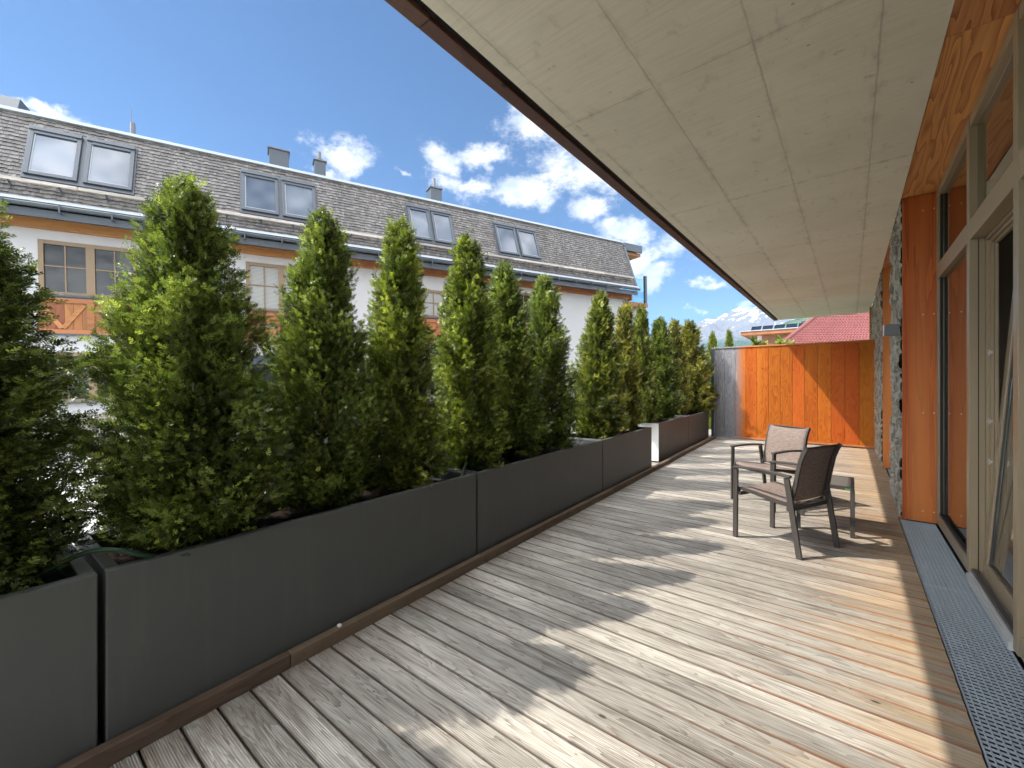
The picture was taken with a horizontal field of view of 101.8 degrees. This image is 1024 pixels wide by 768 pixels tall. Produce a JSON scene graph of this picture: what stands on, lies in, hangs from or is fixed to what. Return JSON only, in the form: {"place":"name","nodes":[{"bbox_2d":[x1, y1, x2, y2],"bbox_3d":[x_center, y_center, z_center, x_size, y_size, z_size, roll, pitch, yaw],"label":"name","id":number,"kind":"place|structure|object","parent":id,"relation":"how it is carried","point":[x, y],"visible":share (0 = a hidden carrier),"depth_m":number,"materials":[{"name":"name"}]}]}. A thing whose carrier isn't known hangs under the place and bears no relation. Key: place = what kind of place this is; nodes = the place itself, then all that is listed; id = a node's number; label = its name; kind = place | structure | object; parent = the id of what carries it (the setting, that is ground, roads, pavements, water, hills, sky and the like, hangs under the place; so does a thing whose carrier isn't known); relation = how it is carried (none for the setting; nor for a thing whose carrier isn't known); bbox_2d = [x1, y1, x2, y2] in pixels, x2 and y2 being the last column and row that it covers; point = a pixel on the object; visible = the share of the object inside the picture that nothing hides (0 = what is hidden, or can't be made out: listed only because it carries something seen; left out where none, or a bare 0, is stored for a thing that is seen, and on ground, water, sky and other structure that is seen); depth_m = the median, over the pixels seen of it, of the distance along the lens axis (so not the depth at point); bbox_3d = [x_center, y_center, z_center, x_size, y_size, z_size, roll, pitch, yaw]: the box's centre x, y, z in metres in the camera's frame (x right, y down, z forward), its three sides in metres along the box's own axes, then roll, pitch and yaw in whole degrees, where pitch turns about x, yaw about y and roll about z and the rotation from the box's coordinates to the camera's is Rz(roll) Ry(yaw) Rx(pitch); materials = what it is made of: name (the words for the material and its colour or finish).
{"place":"outdoors","nodes":[
{"label":"outdoors","id":0,"kind":"place"},
{"bbox_2d":[34,421,574,544],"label":"courtyard","id":1,"kind":"structure","parent":0,"point":[89,526],"depth_m":5.75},
{"bbox_2d":[0,95,647,448],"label":"terraced house","id":2,"kind":"structure","parent":1,"relation":"on","point":[73,194],"depth_m":10.81,"materials":[{"name":"grey stone"}]},
{"bbox_2d":[20,125,137,195],"bbox_3d":[-9.602,-4.982,9.313,1.790,1.315,0.509,-1,1,-31],"label":"roof window","id":3,"kind":"structure","parent":2,"relation":"in","point":[50,155],"depth_m":9.25,"materials":[{"name":"glass"}]},
{"bbox_2d":[45,352,120,403],"bbox_3d":[-9.528,-0.139,9.462,1.670,1.144,0.130,-1,1,-31],"label":"window","id":4,"kind":"structure","parent":2,"relation":"in","point":[81,398],"depth_m":9.39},
{"bbox_2d":[37,239,137,299],"bbox_3d":[-9.564,-2.549,9.440,1.670,1.224,0.130,-1,1,-31],"label":"window","id":5,"kind":"structure","parent":2,"relation":"in","point":[79,270],"depth_m":9.37,"materials":[{"name":"grey glass"}]},
{"bbox_2d":[244,355,279,417],"bbox_3d":[-6.524,0.272,11.341,1.456,2.112,0.070,0,0,-31],"label":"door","id":6,"kind":"structure","parent":2,"relation":"in","point":[259,357],"depth_m":11.20,"materials":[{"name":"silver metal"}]},
{"bbox_2d":[246,261,297,312],"bbox_3d":[-6.303,-2.595,11.392,1.670,1.304,0.130,-1,1,-31],"label":"window","id":7,"kind":"structure","parent":2,"relation":"in","point":[264,276],"depth_m":11.23,"materials":[{"name":"white glass"}]},
{"bbox_2d":[240,169,316,222],"bbox_3d":[-6.294,-5.049,11.292,1.820,1.315,0.509,-1,1,-31],"label":"roof window","id":8,"kind":"structure","parent":2,"relation":"in","point":[261,194],"depth_m":11.20,"materials":[{"name":"glass"}]},
{"bbox_2d":[405,203,455,246],"bbox_3d":[-2.618,-5.124,13.492,1.550,1.315,0.509,-1,1,-31],"label":"roof window","id":9,"kind":"structure","parent":2,"relation":"in","point":[433,226],"depth_m":13.45,"materials":[{"name":"glass"}]},
{"bbox_2d":[420,289,444,318],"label":"window","id":10,"kind":"structure","parent":2,"relation":"in","point":[434,296],"depth_m":13.63,"materials":[{"name":"white glass"}]},
{"bbox_2d":[421,360,446,391],"bbox_3d":[-2.894,-0.293,13.466,1.667,1.136,0.072,0,0,-31],"label":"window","id":11,"kind":"structure","parent":2,"relation":"in","point":[426,360],"depth_m":13.64,"materials":[{"name":"grey glass"}]},
{"bbox_2d":[492,221,541,261],"bbox_3d":[0.200,-5.181,15.179,1.820,1.315,0.509,-1,1,-31],"label":"roof window","id":12,"kind":"structure","parent":2,"relation":"in","point":[511,240],"depth_m":15.10,"materials":[{"name":"glass"}]},
{"bbox_2d":[519,292,531,324],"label":"window","id":13,"kind":"structure","parent":2,"relation":"in","point":[527,294],"depth_m":15.53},
{"bbox_2d":[705,331,717,428],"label":"conifer","id":14,"kind":"object","parent":1,"relation":"on","point":[712,341],"visible":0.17,"depth_m":12.98,"materials":[{"name":"green plant"}]},
{"bbox_2d":[724,327,733,346],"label":"conifer","id":15,"kind":"object","parent":1,"relation":"on","point":[729,341],"visible":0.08,"depth_m":15.74,"materials":[{"name":"green plant"}]},
{"bbox_2d":[0,0,874,338],"label":"sky","id":16,"kind":"structure","parent":0,"point":[355,83],"materials":[{"name":"blue"}]},
{"bbox_2d":[137,468,1023,767],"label":"deck base","id":17,"kind":"object","parent":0,"point":[971,674],"depth_m":2.03,"materials":[{"name":"black metal"}]},
{"bbox_2d":[98,429,986,767],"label":"deck","id":18,"kind":"structure","parent":17,"relation":"on","point":[662,617],"depth_m":2.11,"materials":[{"name":"beige wood"}]},
{"bbox_2d":[0,544,97,767],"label":"planter","id":19,"kind":"object","parent":18,"relation":"on","point":[49,674],"visible":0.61,"depth_m":1.44,"materials":[{"name":"metal"}]},
{"bbox_2d":[0,200,120,595],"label":"conifer","id":20,"kind":"object","parent":19,"relation":"on","point":[27,498],"visible":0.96,"depth_m":1.55,"materials":[{"name":"green plant"}]},
{"bbox_2d":[75,468,475,743],"bbox_3d":[-1.152,1.050,2.586,0.630,0.699,2.099,0,0,36],"label":"planter","id":21,"kind":"object","parent":18,"relation":"on","point":[175,628],"visible":0.69,"depth_m":1.98,"materials":[{"name":"metal"}]},
{"bbox_2d":[1,543,199,594],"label":"irrigation hose","id":22,"kind":"object","parent":21,"relation":"on","point":[97,550],"visible":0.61,"depth_m":1.58,"materials":[{"name":"green"}]},
{"bbox_2d":[31,171,304,555],"bbox_3d":[-1.593,-0.134,2.064,1.003,1.835,1.033,-2,1,-24],"label":"conifer","id":23,"kind":"object","parent":21,"relation":"on","point":[188,461],"visible":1,"depth_m":1.88,"materials":[{"name":"green plant"}]},
{"bbox_2d":[252,204,396,511],"bbox_3d":[-1.170,-0.172,2.608,0.786,1.912,0.903,0,0,24],"label":"conifer","id":24,"kind":"object","parent":21,"relation":"on","point":[315,368],"visible":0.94,"depth_m":2.47,"materials":[{"name":"green plant"}]},
{"bbox_2d":[358,213,455,492],"bbox_3d":[-0.830,-0.236,3.087,0.805,2.039,0.890,2,1,28],"label":"conifer","id":25,"kind":"object","parent":21,"relation":"on","point":[401,353],"visible":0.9,"depth_m":2.92,"materials":[{"name":"green plant"}]},
{"bbox_2d":[459,462,485,476],"bbox_3d":[-0.353,0.687,3.320,0.143,0.122,0.686,0,0,33],"label":"irrigation hose","id":26,"kind":"object","parent":21,"relation":"on","point":[469,464],"visible":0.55,"depth_m":3.36,"materials":[{"name":"green"}]},
{"bbox_2d":[55,435,715,767],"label":"kerb","id":27,"kind":"structure","parent":18,"relation":"on","point":[106,754],"depth_m":2.05,"materials":[{"name":"brown wood"}]},
{"bbox_2d":[441,438,601,554],"bbox_3d":[0.175,1.050,4.406,0.630,0.699,2.359,0,0,36],"label":"planter","id":28,"kind":"object","parent":18,"relation":"on","point":[516,496],"visible":0.54,"depth_m":3.91,"materials":[{"name":"metal"}]},
{"bbox_2d":[428,228,512,470],"bbox_3d":[-0.430,-0.275,3.662,0.926,2.117,0.856,1,3,20],"label":"conifer","id":29,"kind":"object","parent":28,"relation":"on","point":[471,406],"visible":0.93,"depth_m":3.50,"materials":[{"name":"green plant"}]},
{"bbox_2d":[476,258,554,461],"bbox_3d":[-0.066,-0.245,4.159,0.848,2.055,0.972,0,0,44],"label":"conifer","id":30,"kind":"object","parent":28,"relation":"on","point":[518,383],"visible":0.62,"depth_m":4.07,"materials":[{"name":"green plant"}]},
{"bbox_2d":[514,273,584,452],"bbox_3d":[0.385,-0.261,4.819,0.855,2.094,0.898,1,-2,-10],"label":"conifer","id":31,"kind":"object","parent":28,"relation":"on","point":[544,303],"visible":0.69,"depth_m":4.64,"materials":[{"name":"green plant"}]},
{"bbox_2d":[570,427,651,491],"bbox_3d":[1.445,1.050,6.148,0.630,0.699,1.913,0,0,36],"label":"planter","id":32,"kind":"object","parent":18,"relation":"on","point":[626,455],"visible":0.46,"depth_m":5.83,"materials":[{"name":"metal"}]},
{"bbox_2d":[566,289,631,439],"bbox_3d":[1.181,-0.268,5.806,0.916,2.102,0.882,0,0,-24],"label":"conifer","id":33,"kind":"object","parent":32,"relation":"on","point":[599,378],"visible":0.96,"depth_m":5.64,"materials":[{"name":"green plant"}]},
{"bbox_2d":[609,299,644,432],"bbox_3d":[1.764,-0.283,6.661,0.726,2.133,0.681,0,0,25],"label":"conifer","id":34,"kind":"object","parent":32,"relation":"on","point":[624,334],"visible":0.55,"depth_m":6.53,"materials":[{"name":"green plant"}]},
{"bbox_2d":[638,415,687,460],"bbox_3d":[2.978,1.050,8.434,0.630,0.699,2.128,0,0,36],"label":"planter","id":35,"kind":"object","parent":18,"relation":"on","point":[669,437],"visible":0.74,"depth_m":7.93,"materials":[{"name":"metal"}]},
{"bbox_2d":[631,302,660,424],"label":"conifer","id":36,"kind":"object","parent":35,"relation":"on","point":[646,388],"visible":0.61,"depth_m":7.53,"materials":[{"name":"green plant"}]},
{"bbox_2d":[649,316,686,421],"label":"conifer","id":37,"kind":"object","parent":35,"relation":"on","point":[669,405],"visible":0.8,"depth_m":8.45,"materials":[{"name":"green plant"}]},
{"bbox_2d":[677,411,708,446],"bbox_3d":[4.246,1.050,10.174,0.630,0.699,2.148,0,0,36],"label":"planter","id":38,"kind":"object","parent":18,"relation":"on","point":[698,426],"visible":0.47,"depth_m":9.91,"materials":[{"name":"metal"}]},
{"bbox_2d":[668,317,694,415],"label":"conifer","id":39,"kind":"object","parent":38,"relation":"on","point":[675,337],"visible":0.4,"depth_m":9.46,"materials":[{"name":"green plant"}]},
{"bbox_2d":[677,319,718,413],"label":"conifer","id":40,"kind":"object","parent":38,"relation":"on","point":[699,376],"visible":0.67,"depth_m":10.60,"materials":[{"name":"green plant"}]},
{"bbox_2d":[385,0,1023,661],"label":"apartment building","id":41,"kind":"structure","parent":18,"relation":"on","point":[773,160],"depth_m":2.95,"materials":[{"name":"concrete"}]},
{"bbox_2d":[883,324,900,335],"bbox_3d":[4.112,-0.581,4.480,0.170,0.118,0.120,0,0,39],"label":"wall lamp","id":42,"kind":"object","parent":41,"relation":"attached to","point":[891,329],"visible":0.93,"depth_m":4.45,"materials":[{"name":"grey metal"}]},
{"bbox_2d":[936,0,1023,661],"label":"window frame","id":43,"kind":"structure","parent":41,"relation":"in","point":[1007,194],"depth_m":2.93,"materials":[{"name":"brown metal"}]},
{"bbox_2d":[982,293,1012,616],"bbox_3d":[3.107,0.171,2.431,0.159,2.325,0.990,5,3,39],"label":"tilt door","id":44,"kind":"structure","parent":41,"relation":"in","point":[997,569],"depth_m":2.76,"materials":[{"name":"brown metal"}]},
{"bbox_2d":[730,424,810,511],"bbox_3d":[3.046,0.950,4.897,0.627,0.905,0.588,0,0,-19],"label":"garden chair","id":45,"kind":"object","parent":18,"relation":"on","point":[786,443],"visible":0.65,"depth_m":4.98,"materials":[{"name":"fabric"}]},
{"bbox_2d":[733,443,841,559],"bbox_3d":[2.421,0.950,3.670,0.588,0.905,0.627,0,0,-26],"label":"garden chair","id":46,"kind":"object","parent":18,"relation":"on","point":[813,472],"visible":1,"depth_m":3.53,"materials":[{"name":"fabric"}]},
{"bbox_2d":[711,339,875,448],"bbox_3d":[6.546,0.223,9.893,3.340,2.350,0.080,0,0,39],"label":"privacy screen","id":47,"kind":"object","parent":18,"relation":"on","point":[824,392],"visible":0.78,"depth_m":9.73,"materials":[{"name":"orange wood"}]},
{"bbox_2d":[796,475,854,538],"bbox_3d":[3.094,1.167,4.101,0.440,0.465,0.530,0,0,39],"label":"side table","id":48,"kind":"object","parent":18,"relation":"on","point":[843,482],"visible":0.59,"depth_m":3.86,"materials":[{"name":"metal"}]},
{"bbox_2d":[900,519,974,593],"bbox_3d":[3.552,1.405,3.534,0.262,0.014,1.766,0,0,39],"label":"floor grating","id":49,"kind":"object","parent":17,"relation":"on","point":[928,545],"visible":0.94,"depth_m":3.37,"materials":[{"name":"grey metal"}]},
{"bbox_2d":[923,583,1023,767],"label":"floor grating","id":50,"kind":"object","parent":17,"relation":"on","point":[956,599],"visible":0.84,"depth_m":2.05,"materials":[{"name":"grey metal"}]},
{"bbox_2d":[695,307,794,354],"bbox_3d":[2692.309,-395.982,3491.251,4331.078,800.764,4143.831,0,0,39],"label":"mountain","id":51,"kind":"structure","parent":0,"point":[737,320],"depth_m":3949.23,"materials":[{"name":"white snow"}]},
{"bbox_2d":[740,321,805,344],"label":"flat roof house","id":52,"kind":"structure","parent":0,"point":[769,333],"depth_m":23.50,"materials":[{"name":"metal"}]},
{"bbox_2d":[780,317,810,327],"bbox_3d":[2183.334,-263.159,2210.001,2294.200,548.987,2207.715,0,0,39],"label":"hillside","id":53,"kind":"structure","parent":0,"point":[798,320],"depth_m":2572.84,"materials":[{"name":"green plant"}]},
{"label":"ground","id":54,"kind":"structure","parent":0,"visible":0},
{"bbox_2d":[750,336,760,345],"bbox_3d":[9.091,-0.022,15.454,1.013,3.582,0.966,0,0,-10],"label":"shrub","id":55,"kind":"object","parent":54,"relation":"on","point":[754,342],"visible":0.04,"depth_m":15.44,"materials":[{"name":"green plant"}]},
{"bbox_2d":[757,340,767,344],"bbox_3d":[9.266,0.052,15.218,0.969,3.396,0.855,0,0,-16],"label":"shrub","id":56,"kind":"object","parent":54,"relation":"on","point":[761,342],"visible":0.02,"depth_m":15.19,"materials":[{"name":"green plant"}]},
{"bbox_2d":[774,335,787,343],"bbox_3d":[9.696,-0.027,14.964,1.147,3.553,1.102,0,0,39],"label":"shrub","id":57,"kind":"object","parent":54,"relation":"on","point":[778,340],"visible":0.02,"depth_m":14.98,"materials":[{"name":"green plant"}]},
{"bbox_2d":[782,313,868,342],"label":"tiled roof house","id":58,"kind":"structure","parent":54,"relation":"on","point":[849,327],"depth_m":20.45,"materials":[{"name":"red tile"}]}
]}

